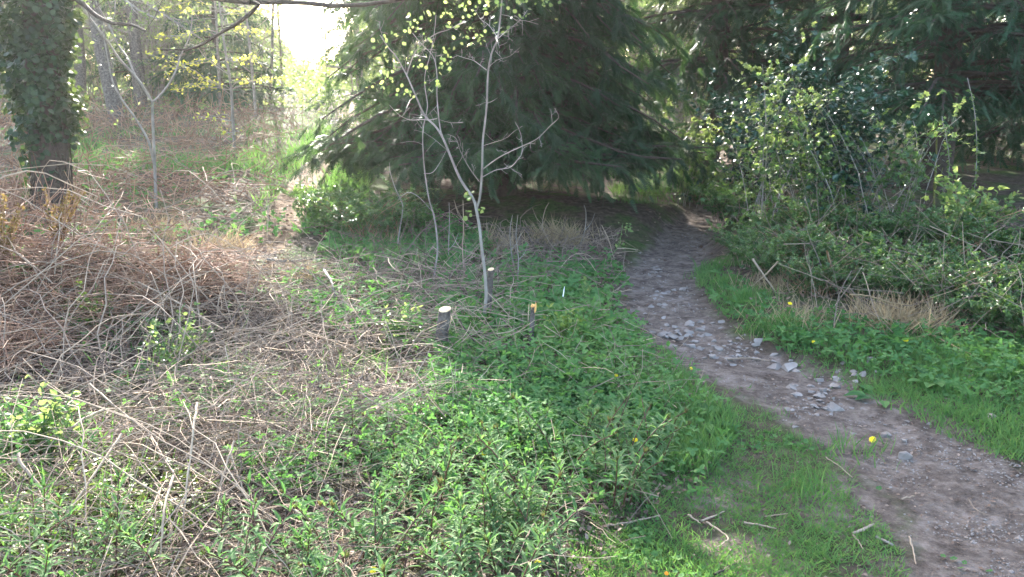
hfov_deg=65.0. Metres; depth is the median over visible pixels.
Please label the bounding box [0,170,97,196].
fallen cane
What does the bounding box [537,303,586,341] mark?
leafy sprig
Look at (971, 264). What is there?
bramble bush
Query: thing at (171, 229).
fallen cane
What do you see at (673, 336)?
path stone
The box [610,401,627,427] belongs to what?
willowherb
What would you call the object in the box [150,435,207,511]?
fallen cane
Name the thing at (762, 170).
hawthorn bush
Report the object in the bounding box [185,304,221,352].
fallen cane
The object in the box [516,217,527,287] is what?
bare shoot
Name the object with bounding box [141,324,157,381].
fallen cane
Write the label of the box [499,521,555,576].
willowherb
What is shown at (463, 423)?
willowherb
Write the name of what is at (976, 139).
ivy strand
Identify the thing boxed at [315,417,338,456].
willowherb
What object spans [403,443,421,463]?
willowherb
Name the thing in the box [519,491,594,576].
willowherb
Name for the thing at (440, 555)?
willowherb
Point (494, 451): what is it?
willowherb
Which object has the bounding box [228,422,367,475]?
fallen cane
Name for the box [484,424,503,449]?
willowherb
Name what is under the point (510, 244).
bare shoot
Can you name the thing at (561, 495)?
willowherb
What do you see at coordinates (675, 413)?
willowherb
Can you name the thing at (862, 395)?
dock plant
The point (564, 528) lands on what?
willowherb
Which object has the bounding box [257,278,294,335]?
fallen cane
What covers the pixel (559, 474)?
willowherb
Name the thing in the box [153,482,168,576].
fallen cane
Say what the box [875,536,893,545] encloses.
stick
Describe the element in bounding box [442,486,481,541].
willowherb
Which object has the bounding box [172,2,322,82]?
woodland tree
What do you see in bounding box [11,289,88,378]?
fallen cane
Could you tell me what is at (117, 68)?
tree
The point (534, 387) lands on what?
creeping herbs
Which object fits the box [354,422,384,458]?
willowherb
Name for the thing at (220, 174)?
fallen cane
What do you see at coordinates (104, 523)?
willowherb
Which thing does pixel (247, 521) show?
fallen cane
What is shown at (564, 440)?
willowherb
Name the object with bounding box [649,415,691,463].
willowherb
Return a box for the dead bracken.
[0,81,320,388]
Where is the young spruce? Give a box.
[135,0,296,112]
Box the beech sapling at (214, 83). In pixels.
[138,0,288,148]
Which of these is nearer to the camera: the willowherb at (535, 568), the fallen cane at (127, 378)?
the willowherb at (535, 568)
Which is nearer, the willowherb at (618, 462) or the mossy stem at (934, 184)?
the willowherb at (618, 462)
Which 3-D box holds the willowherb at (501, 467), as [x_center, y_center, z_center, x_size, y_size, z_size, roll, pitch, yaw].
[-0.104,0.760,2.932,0.187,0.306,0.207,9,16,34]
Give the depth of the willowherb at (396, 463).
3.12 m
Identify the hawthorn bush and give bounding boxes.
[302,52,409,134]
[641,94,734,208]
[700,21,848,240]
[748,116,859,236]
[772,73,986,236]
[827,118,963,236]
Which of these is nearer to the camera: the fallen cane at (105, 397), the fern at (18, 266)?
the fallen cane at (105, 397)
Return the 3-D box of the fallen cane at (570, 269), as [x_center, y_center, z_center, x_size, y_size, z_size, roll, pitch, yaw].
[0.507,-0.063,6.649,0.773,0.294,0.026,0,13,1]
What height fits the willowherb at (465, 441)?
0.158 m
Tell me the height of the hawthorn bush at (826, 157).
1.609 m
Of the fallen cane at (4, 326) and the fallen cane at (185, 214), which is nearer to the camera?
the fallen cane at (4, 326)
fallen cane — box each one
[0,163,138,176]
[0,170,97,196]
[0,188,107,263]
[0,207,126,308]
[0,212,169,296]
[0,236,69,331]
[0,245,76,309]
[0,250,245,311]
[0,261,187,316]
[0,286,70,351]
[0,311,71,375]
[0,312,138,338]
[0,314,183,362]
[0,328,79,334]
[0,335,194,371]
[0,380,110,393]
[0,384,146,546]
[0,395,97,400]
[0,413,36,455]
[0,430,225,540]
[0,439,112,452]
[0,459,81,464]
[0,495,119,540]
[0,503,228,539]
[0,510,86,514]
[0,534,134,554]
[1,187,228,320]
[1,260,59,319]
[1,296,10,371]
[1,303,164,317]
[1,313,132,374]
[1,478,107,493]
[2,350,119,397]
[2,427,169,490]
[2,508,91,526]
[3,349,152,357]
[5,299,63,358]
[5,494,35,497]
[6,391,286,538]
[10,344,153,384]
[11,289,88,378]
[15,272,178,330]
[15,361,142,372]
[16,453,64,500]
[17,452,60,542]
[17,468,149,498]
[20,219,118,325]
[23,400,302,498]
[23,535,328,567]
[24,276,193,334]
[24,424,134,458]
[25,192,105,221]
[27,243,141,281]
[27,390,184,410]
[29,333,197,400]
[30,414,199,420]
[30,425,144,489]
[36,160,171,312]
[38,313,143,395]
[46,453,168,484]
[47,222,81,305]
[47,228,72,345]
[47,384,295,552]
[52,409,184,453]
[53,349,109,383]
[54,212,64,298]
[54,433,122,539]
[58,227,106,378]
[58,486,200,551]
[60,294,236,377]
[63,207,238,270]
[64,373,209,413]
[66,242,179,328]
[67,400,96,552]
[67,501,197,527]
[69,406,144,429]
[72,382,174,440]
[73,372,131,388]
[79,409,198,478]
[80,183,162,204]
[87,256,205,342]
[89,383,175,444]
[89,442,268,520]
[90,429,241,549]
[91,200,167,297]
[93,244,224,368]
[93,338,117,404]
[94,227,240,237]
[96,152,206,210]
[97,240,130,363]
[98,393,282,423]
[99,256,301,360]
[101,429,265,472]
[101,463,188,576]
[102,286,259,348]
[102,346,263,465]
[103,296,121,382]
[103,445,204,534]
[105,281,166,357]
[108,219,135,273]
[112,145,212,183]
[112,446,373,471]
[114,327,302,353]
[116,438,177,541]
[119,247,330,314]
[120,288,129,366]
[124,452,340,558]
[127,428,168,479]
[129,230,187,306]
[131,207,263,245]
[133,227,222,259]
[134,491,339,554]
[138,281,262,355]
[139,271,270,307]
[140,195,261,226]
[141,233,289,294]
[141,261,204,362]
[141,271,175,342]
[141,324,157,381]
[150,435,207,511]
[150,435,251,517]
[151,206,204,235]
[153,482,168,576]
[155,325,311,401]
[155,475,174,576]
[159,187,173,368]
[159,279,310,311]
[159,392,236,442]
[160,264,335,348]
[161,475,213,565]
[165,170,229,210]
[167,359,280,467]
[168,396,388,517]
[171,216,235,224]
[172,242,196,390]
[174,242,183,371]
[177,242,257,336]
[180,402,198,542]
[182,211,199,313]
[183,401,277,576]
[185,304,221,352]
[185,424,369,455]
[190,262,199,338]
[194,170,262,201]
[196,416,341,462]
[198,225,344,262]
[200,189,270,219]
[202,199,298,246]
[202,431,236,480]
[209,488,355,510]
[210,440,234,511]
[211,249,333,270]
[213,247,339,261]
[214,267,238,341]
[222,478,346,533]
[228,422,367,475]
[229,510,247,575]
[230,323,340,341]
[230,453,256,502]
[234,184,293,207]
[234,312,340,345]
[235,493,249,560]
[237,241,323,250]
[237,420,249,482]
[237,420,295,454]
[238,391,320,450]
[244,398,333,455]
[247,317,341,332]
[248,251,301,308]
[253,241,315,258]
[253,262,299,340]
[254,322,328,358]
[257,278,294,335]
[266,278,375,298]
[277,258,339,311]
[287,505,350,540]
[313,343,419,360]
[321,375,406,388]
[344,272,425,286]
[353,332,433,339]
[353,343,481,362]
[366,351,494,371]
[395,205,470,229]
[398,207,415,244]
[398,327,451,366]
[401,361,456,363]
[404,226,455,253]
[410,337,462,361]
[415,200,480,238]
[437,215,485,233]
[437,308,539,327]
[501,250,558,262]
[507,204,540,248]
[527,263,603,287]
[557,237,612,258]
[571,238,642,252]
[752,258,775,291]
[752,261,778,285]
[826,250,835,286]
[849,294,907,304]
[924,329,973,355]
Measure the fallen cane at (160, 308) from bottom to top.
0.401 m
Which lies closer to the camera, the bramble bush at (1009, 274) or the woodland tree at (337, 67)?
the bramble bush at (1009, 274)
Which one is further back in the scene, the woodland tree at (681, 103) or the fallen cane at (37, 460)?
the woodland tree at (681, 103)
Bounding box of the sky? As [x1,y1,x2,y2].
[90,0,1005,82]
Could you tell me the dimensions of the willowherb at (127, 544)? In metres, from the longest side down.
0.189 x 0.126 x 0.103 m
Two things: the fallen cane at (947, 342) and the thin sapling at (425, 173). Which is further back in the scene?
the thin sapling at (425, 173)
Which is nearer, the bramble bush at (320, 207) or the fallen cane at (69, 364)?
the fallen cane at (69, 364)
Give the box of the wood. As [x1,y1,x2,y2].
[19,0,1006,96]
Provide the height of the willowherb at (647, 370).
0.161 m
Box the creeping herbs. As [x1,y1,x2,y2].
[0,121,1023,576]
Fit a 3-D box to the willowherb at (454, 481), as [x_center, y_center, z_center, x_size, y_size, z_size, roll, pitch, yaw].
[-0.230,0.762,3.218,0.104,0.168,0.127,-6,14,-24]
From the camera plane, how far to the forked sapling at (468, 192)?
5.33 m
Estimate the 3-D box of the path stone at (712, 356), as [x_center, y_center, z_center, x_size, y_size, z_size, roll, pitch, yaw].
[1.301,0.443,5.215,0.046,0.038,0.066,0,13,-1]
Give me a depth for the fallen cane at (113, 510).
2.74 m
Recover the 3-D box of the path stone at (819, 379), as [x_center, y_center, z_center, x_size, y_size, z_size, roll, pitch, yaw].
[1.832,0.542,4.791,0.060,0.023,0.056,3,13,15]
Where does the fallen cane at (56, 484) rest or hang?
on the creeping herbs
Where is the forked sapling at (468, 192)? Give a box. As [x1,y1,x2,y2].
[365,0,560,318]
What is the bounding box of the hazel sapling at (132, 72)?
[61,0,196,207]
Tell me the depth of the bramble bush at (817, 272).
6.29 m
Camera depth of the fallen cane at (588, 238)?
8.07 m
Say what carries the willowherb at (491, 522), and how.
on the ground at (582, 211)
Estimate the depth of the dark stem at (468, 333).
5.02 m
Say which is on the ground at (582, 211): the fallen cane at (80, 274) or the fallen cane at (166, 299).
the fallen cane at (166, 299)
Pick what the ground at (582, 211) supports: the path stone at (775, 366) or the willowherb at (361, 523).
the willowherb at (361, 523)
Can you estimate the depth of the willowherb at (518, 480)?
2.89 m
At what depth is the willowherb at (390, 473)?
3.14 m
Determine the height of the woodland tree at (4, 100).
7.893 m
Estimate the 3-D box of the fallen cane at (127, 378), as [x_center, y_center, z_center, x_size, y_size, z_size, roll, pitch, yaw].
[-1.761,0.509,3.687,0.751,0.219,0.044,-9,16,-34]
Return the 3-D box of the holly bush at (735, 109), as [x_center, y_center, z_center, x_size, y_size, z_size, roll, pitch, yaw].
[2.958,-1.919,9.956,1.675,1.980,2.151,-10,16,-36]
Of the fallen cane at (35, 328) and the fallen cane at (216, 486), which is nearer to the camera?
the fallen cane at (216, 486)
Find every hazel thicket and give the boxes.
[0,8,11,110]
[69,0,130,95]
[82,2,128,93]
[101,0,196,96]
[110,0,210,105]
[119,2,179,91]
[137,0,228,101]
[173,1,237,91]
[206,2,284,86]
[219,5,287,81]
[624,0,708,155]
[641,8,731,155]
[682,0,826,156]
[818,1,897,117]
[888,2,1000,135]
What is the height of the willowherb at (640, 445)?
0.359 m
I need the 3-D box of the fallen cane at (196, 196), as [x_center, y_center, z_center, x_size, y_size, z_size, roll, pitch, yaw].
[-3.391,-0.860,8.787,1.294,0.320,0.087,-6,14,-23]
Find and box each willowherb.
[0,498,33,569]
[0,504,80,575]
[0,515,10,536]
[0,547,44,576]
[13,538,70,576]
[20,474,58,538]
[21,472,51,555]
[43,492,70,547]
[49,497,90,565]
[69,505,115,562]
[69,518,110,576]
[82,511,126,573]
[94,467,139,576]
[94,482,131,552]
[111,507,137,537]
[111,518,174,576]
[111,522,143,566]
[123,506,147,541]
[131,500,177,565]
[196,537,269,576]
[203,493,239,556]
[215,497,251,552]
[219,488,263,576]
[235,552,261,575]
[236,497,297,576]
[239,467,270,569]
[268,529,302,575]
[277,477,336,555]
[282,518,327,575]
[283,525,321,576]
[290,528,341,576]
[293,542,349,576]
[295,551,368,576]
[300,566,322,576]
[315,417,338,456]
[318,495,386,566]
[326,459,348,487]
[329,496,378,561]
[339,398,366,441]
[345,453,363,486]
[350,484,414,576]
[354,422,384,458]
[355,478,395,575]
[358,407,394,449]
[361,439,384,469]
[361,551,407,576]
[362,429,384,462]
[362,481,405,545]
[369,452,397,475]
[372,526,403,564]
[373,445,439,522]
[376,477,446,573]
[377,468,401,492]
[380,404,394,425]
[384,453,408,502]
[386,447,400,461]
[387,428,433,492]
[388,484,442,576]
[396,446,424,482]
[401,429,415,455]
[402,417,420,446]
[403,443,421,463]
[407,433,422,477]
[407,476,451,562]
[413,431,460,503]
[414,439,434,470]
[414,538,467,576]
[417,430,433,463]
[425,444,464,506]
[427,428,448,471]
[429,383,442,407]
[435,534,486,576]
[437,515,466,550]
[438,487,481,565]
[440,501,480,576]
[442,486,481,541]
[443,462,465,497]
[444,407,461,447]
[445,431,486,474]
[452,436,492,486]
[454,415,480,438]
[454,455,515,531]
[456,427,476,458]
[456,572,478,576]
[457,457,473,480]
[457,545,496,576]
[460,427,481,443]
[462,444,475,465]
[464,526,519,576]
[466,407,490,428]
[466,425,485,455]
[467,468,518,527]
[468,472,508,554]
[469,423,537,516]
[473,508,504,556]
[475,484,512,562]
[476,460,520,531]
[479,420,504,455]
[482,422,519,488]
[483,521,532,573]
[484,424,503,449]
[484,444,502,465]
[490,423,516,459]
[492,474,552,547]
[497,433,510,455]
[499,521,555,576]
[501,469,543,538]
[509,422,526,444]
[510,390,561,458]
[511,403,526,441]
[514,456,549,519]
[514,475,552,535]
[514,489,538,559]
[515,431,541,469]
[518,378,529,395]
[519,359,532,378]
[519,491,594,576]
[520,546,551,576]
[521,413,538,442]
[529,521,555,569]
[530,465,567,527]
[536,510,578,576]
[538,398,555,433]
[541,359,568,383]
[542,423,567,466]
[543,452,582,498]
[543,471,578,515]
[550,514,581,556]
[554,429,575,469]
[564,425,618,475]
[570,411,599,456]
[573,390,597,405]
[574,402,598,423]
[574,404,600,450]
[578,398,603,445]
[581,416,629,469]
[582,422,608,442]
[582,446,610,484]
[587,391,631,451]
[587,426,616,491]
[592,448,635,510]
[601,440,621,489]
[602,401,623,440]
[607,376,639,444]
[607,416,634,461]
[609,346,626,364]
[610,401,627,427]
[611,375,629,389]
[611,446,647,508]
[612,411,670,488]
[613,397,654,463]
[615,418,644,447]
[619,421,636,471]
[619,442,658,505]
[625,454,664,497]
[626,469,656,502]
[628,436,645,457]
[630,379,656,452]
[641,448,671,481]
[643,363,657,389]
[648,429,680,463]
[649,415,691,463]
[650,403,690,443]
[651,374,663,412]
[652,425,679,469]
[658,415,682,445]
[660,380,667,406]
[661,386,678,412]
[665,389,679,405]
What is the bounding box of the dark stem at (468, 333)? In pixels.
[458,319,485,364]
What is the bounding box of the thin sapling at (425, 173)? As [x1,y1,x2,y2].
[402,18,441,283]
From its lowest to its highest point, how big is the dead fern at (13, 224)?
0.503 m
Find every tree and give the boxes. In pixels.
[0,0,410,218]
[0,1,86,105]
[12,0,225,98]
[74,3,86,109]
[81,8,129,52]
[85,0,228,96]
[86,0,214,122]
[92,1,226,66]
[110,0,197,101]
[116,0,147,106]
[145,0,180,101]
[147,1,264,111]
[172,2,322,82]
[206,5,289,115]
[210,3,329,90]
[223,2,273,102]
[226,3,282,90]
[279,0,723,213]
[284,0,362,89]
[288,0,366,95]
[305,0,492,122]
[324,1,362,91]
[369,8,424,74]
[453,0,803,110]
[586,0,856,165]
[609,1,706,132]
[640,0,854,144]
[670,0,999,158]
[699,7,910,87]
[762,0,1023,191]
[884,10,1023,172]
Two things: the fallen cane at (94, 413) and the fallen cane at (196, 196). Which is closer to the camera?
the fallen cane at (94, 413)
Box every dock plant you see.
[581,451,652,495]
[672,402,739,434]
[843,385,897,407]
[872,334,916,351]
[905,367,963,388]
[977,366,1023,388]
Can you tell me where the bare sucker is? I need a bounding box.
[389,162,434,243]
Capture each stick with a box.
[549,517,566,562]
[604,515,658,527]
[700,511,724,521]
[706,521,728,546]
[714,556,747,575]
[727,357,768,360]
[744,521,776,528]
[851,523,874,534]
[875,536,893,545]
[908,536,916,563]
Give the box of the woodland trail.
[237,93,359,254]
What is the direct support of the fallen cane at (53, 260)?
on the dead bracken
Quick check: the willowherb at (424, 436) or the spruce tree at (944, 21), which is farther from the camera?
the spruce tree at (944, 21)
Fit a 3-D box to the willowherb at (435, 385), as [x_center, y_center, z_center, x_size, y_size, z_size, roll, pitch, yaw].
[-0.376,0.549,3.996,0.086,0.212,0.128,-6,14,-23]
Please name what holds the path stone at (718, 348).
on the stony path at (680, 263)
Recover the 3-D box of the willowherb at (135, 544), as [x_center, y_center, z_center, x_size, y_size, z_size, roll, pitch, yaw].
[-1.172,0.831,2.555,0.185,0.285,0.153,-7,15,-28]
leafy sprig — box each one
[0,374,80,461]
[60,277,114,327]
[137,302,212,377]
[376,302,422,348]
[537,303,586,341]
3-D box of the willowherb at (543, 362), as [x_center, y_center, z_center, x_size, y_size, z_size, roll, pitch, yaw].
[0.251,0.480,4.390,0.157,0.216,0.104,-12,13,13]
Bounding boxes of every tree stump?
[433,306,450,350]
[486,267,493,320]
[528,303,536,345]
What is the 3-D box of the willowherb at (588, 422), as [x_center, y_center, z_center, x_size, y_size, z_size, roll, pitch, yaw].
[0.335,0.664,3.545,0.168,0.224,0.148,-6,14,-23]
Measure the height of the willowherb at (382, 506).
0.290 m
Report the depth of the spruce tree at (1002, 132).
13.03 m
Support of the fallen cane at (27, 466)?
on the ground at (582, 211)
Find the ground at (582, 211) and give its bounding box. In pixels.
[0,83,1023,576]
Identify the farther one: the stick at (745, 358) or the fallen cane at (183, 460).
the stick at (745, 358)
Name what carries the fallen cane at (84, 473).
on the ground at (582, 211)
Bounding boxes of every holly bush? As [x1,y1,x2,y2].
[663,53,862,210]
[716,0,943,236]
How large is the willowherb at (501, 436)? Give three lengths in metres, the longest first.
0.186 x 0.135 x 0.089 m
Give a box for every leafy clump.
[763,337,790,350]
[776,326,807,339]
[779,333,819,346]
[794,322,825,336]
[812,328,840,344]
[832,328,863,339]
[857,335,887,344]
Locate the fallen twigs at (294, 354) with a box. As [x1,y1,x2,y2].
[0,118,1023,576]
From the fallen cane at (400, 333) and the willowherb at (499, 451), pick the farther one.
the fallen cane at (400, 333)
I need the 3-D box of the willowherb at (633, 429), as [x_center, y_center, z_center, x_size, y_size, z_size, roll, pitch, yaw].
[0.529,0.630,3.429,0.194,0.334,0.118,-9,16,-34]
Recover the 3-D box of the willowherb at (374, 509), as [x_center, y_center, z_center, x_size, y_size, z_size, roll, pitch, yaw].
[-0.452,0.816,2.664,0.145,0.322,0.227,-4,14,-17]
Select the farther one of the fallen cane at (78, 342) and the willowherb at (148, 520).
the fallen cane at (78, 342)
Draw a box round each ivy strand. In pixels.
[912,121,922,184]
[941,116,952,192]
[966,78,980,189]
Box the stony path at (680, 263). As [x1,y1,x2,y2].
[617,129,1023,576]
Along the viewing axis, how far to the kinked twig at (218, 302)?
5.24 m
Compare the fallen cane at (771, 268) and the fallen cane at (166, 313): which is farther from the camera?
the fallen cane at (771, 268)
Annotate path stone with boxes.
[668,334,678,339]
[686,344,695,347]
[695,327,704,330]
[708,354,715,358]
[714,346,722,350]
[751,342,759,346]
[754,338,762,343]
[766,363,781,369]
[781,362,797,371]
[786,383,796,389]
[814,378,823,381]
[819,388,826,392]
[823,405,832,411]
[827,402,844,410]
[828,383,840,388]
[859,371,865,376]
[880,431,891,437]
[898,451,912,459]
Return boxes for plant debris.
[612,201,1023,576]
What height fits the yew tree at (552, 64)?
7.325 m
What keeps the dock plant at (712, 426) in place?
on the ground at (582, 211)
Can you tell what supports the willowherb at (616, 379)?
on the ground at (582, 211)
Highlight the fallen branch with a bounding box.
[322,269,336,301]
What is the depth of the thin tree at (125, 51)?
20.95 m
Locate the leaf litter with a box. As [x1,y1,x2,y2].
[0,121,1023,576]
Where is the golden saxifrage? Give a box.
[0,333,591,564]
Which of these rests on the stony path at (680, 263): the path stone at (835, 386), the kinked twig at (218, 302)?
the path stone at (835, 386)
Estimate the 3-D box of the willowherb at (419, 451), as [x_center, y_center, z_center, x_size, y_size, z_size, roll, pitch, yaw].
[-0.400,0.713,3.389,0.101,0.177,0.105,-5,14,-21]
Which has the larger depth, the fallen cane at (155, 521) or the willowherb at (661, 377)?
the willowherb at (661, 377)
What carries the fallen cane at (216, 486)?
on the ground at (582, 211)
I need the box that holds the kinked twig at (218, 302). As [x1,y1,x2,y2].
[210,285,223,323]
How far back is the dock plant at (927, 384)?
4.54 m
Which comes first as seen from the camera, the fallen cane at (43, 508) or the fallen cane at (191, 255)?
the fallen cane at (43, 508)
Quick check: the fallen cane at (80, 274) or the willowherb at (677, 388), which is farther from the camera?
the fallen cane at (80, 274)
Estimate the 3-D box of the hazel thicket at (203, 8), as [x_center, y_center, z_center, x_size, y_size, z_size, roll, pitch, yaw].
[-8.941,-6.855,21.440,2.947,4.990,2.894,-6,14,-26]
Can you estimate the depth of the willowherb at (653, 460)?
3.09 m
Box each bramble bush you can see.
[277,174,371,218]
[298,182,389,232]
[302,173,438,240]
[349,189,437,235]
[666,162,732,202]
[676,160,759,206]
[688,175,781,223]
[705,219,783,267]
[729,237,820,284]
[743,198,812,239]
[748,210,849,275]
[772,184,876,241]
[773,240,876,297]
[797,222,901,283]
[808,258,909,301]
[820,206,918,245]
[847,229,933,279]
[850,256,955,305]
[874,205,972,252]
[880,243,1023,313]
[887,225,997,278]
[909,191,1023,256]
[929,277,1023,330]
[930,249,1023,297]
[961,219,1023,265]
[975,260,1023,305]
[975,276,1023,339]
[1008,248,1023,277]
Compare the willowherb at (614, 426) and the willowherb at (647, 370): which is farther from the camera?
the willowherb at (647, 370)
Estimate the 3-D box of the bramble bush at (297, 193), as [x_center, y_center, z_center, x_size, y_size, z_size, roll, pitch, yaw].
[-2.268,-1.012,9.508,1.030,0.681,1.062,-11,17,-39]
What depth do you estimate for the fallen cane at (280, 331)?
4.96 m
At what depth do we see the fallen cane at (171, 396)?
3.73 m
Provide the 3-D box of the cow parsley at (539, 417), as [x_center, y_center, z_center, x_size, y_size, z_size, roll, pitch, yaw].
[0.148,0.653,3.837,0.435,0.085,0.441,-11,17,-40]
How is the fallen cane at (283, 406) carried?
on the ground at (582, 211)
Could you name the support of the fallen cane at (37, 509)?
on the creeping herbs
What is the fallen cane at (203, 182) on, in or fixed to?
on the ground at (582, 211)
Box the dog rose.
[580,222,633,302]
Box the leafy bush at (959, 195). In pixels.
[933,166,1020,247]
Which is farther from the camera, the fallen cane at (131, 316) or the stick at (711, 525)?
the fallen cane at (131, 316)
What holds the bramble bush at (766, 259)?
on the ground at (582, 211)
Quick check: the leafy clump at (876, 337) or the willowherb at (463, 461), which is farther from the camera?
the leafy clump at (876, 337)
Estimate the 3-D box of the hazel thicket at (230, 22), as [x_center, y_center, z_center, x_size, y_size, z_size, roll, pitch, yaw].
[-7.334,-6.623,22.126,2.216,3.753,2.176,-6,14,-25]
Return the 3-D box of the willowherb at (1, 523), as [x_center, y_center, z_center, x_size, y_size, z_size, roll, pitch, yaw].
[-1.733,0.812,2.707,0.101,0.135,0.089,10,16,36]
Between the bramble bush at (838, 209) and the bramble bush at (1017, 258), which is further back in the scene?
the bramble bush at (838, 209)
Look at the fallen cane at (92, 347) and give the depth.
4.24 m
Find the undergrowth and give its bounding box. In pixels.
[1,53,395,113]
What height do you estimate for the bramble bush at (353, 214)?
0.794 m
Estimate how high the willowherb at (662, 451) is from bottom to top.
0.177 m
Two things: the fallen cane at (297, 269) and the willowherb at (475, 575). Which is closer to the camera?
the willowherb at (475, 575)
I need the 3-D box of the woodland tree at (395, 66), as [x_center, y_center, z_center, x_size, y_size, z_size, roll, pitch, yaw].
[-2.569,-10.727,25.750,4.921,9.077,7.002,-5,14,-19]
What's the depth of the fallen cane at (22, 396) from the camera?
3.81 m
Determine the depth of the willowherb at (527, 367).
4.40 m
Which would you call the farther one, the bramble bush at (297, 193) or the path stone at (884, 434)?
the bramble bush at (297, 193)
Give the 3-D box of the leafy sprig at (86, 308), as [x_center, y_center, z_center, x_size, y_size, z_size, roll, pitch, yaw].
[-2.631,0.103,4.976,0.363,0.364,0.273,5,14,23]
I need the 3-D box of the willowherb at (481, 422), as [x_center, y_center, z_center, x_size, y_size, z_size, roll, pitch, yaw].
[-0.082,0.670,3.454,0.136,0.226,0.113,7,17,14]
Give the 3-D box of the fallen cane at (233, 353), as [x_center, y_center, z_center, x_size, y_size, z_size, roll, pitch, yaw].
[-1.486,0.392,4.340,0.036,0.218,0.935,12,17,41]
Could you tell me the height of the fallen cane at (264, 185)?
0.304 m
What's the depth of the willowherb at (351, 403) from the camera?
3.65 m
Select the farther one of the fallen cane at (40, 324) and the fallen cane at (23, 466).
the fallen cane at (40, 324)
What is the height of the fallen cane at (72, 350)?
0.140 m
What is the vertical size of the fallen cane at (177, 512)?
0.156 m
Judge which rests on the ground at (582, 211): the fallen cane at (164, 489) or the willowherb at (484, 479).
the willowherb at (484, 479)
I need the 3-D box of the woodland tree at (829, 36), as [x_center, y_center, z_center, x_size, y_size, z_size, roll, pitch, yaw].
[7.028,-9.151,19.027,5.280,10.753,8.742,0,13,-1]
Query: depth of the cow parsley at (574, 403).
4.02 m
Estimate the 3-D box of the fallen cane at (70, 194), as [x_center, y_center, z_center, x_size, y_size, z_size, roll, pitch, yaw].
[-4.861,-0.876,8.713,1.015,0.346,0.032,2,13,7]
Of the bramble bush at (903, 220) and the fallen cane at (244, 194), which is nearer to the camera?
the bramble bush at (903, 220)
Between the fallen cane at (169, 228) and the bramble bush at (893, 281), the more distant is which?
the fallen cane at (169, 228)
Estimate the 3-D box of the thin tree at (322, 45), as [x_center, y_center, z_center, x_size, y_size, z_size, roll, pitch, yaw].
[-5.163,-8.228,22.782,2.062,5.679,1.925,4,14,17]
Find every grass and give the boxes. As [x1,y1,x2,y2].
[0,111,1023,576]
[124,211,979,338]
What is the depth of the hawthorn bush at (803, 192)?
8.02 m
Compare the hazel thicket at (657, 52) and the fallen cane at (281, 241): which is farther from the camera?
the hazel thicket at (657, 52)
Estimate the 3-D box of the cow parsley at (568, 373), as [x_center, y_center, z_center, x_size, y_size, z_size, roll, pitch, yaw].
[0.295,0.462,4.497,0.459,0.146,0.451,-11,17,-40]
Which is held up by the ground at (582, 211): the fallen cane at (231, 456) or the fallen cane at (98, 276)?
the fallen cane at (231, 456)
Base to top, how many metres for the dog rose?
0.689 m
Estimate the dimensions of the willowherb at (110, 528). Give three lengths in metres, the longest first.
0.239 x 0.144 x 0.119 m
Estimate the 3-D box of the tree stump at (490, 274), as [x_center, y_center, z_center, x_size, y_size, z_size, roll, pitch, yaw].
[-0.178,0.065,5.843,0.096,0.438,0.091,0,13,0]
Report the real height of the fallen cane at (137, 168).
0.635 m
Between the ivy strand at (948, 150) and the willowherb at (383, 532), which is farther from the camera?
the ivy strand at (948, 150)
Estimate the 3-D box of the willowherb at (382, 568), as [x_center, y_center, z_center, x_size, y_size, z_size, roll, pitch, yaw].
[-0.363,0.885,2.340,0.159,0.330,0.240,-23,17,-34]
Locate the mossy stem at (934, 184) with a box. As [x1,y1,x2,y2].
[933,125,942,212]
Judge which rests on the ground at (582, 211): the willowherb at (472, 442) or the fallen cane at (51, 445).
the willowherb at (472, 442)
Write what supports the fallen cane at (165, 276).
on the ground at (582, 211)
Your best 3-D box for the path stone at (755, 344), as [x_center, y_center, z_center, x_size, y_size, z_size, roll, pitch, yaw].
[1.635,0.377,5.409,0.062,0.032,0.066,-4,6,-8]
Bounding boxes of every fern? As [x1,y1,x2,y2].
[0,193,24,259]
[2,263,42,271]
[42,187,85,250]
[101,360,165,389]
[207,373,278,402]
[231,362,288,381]
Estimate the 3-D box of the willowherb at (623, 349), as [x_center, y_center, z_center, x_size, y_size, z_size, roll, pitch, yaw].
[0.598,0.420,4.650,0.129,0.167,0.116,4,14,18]
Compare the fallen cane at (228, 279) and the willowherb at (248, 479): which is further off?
the fallen cane at (228, 279)
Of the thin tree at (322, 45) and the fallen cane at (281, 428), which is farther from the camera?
the thin tree at (322, 45)
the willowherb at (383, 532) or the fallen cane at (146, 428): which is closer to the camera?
the willowherb at (383, 532)
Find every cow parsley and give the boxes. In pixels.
[495,400,576,447]
[526,369,576,378]
[542,400,602,420]
[543,382,631,416]
[556,391,630,400]
[562,373,622,388]
[575,386,641,422]
[588,390,660,429]
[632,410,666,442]
[635,374,682,407]
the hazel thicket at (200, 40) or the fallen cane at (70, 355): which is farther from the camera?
the hazel thicket at (200, 40)
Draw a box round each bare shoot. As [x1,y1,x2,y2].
[448,208,457,254]
[453,211,464,274]
[510,215,520,263]
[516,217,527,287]
[580,206,594,242]

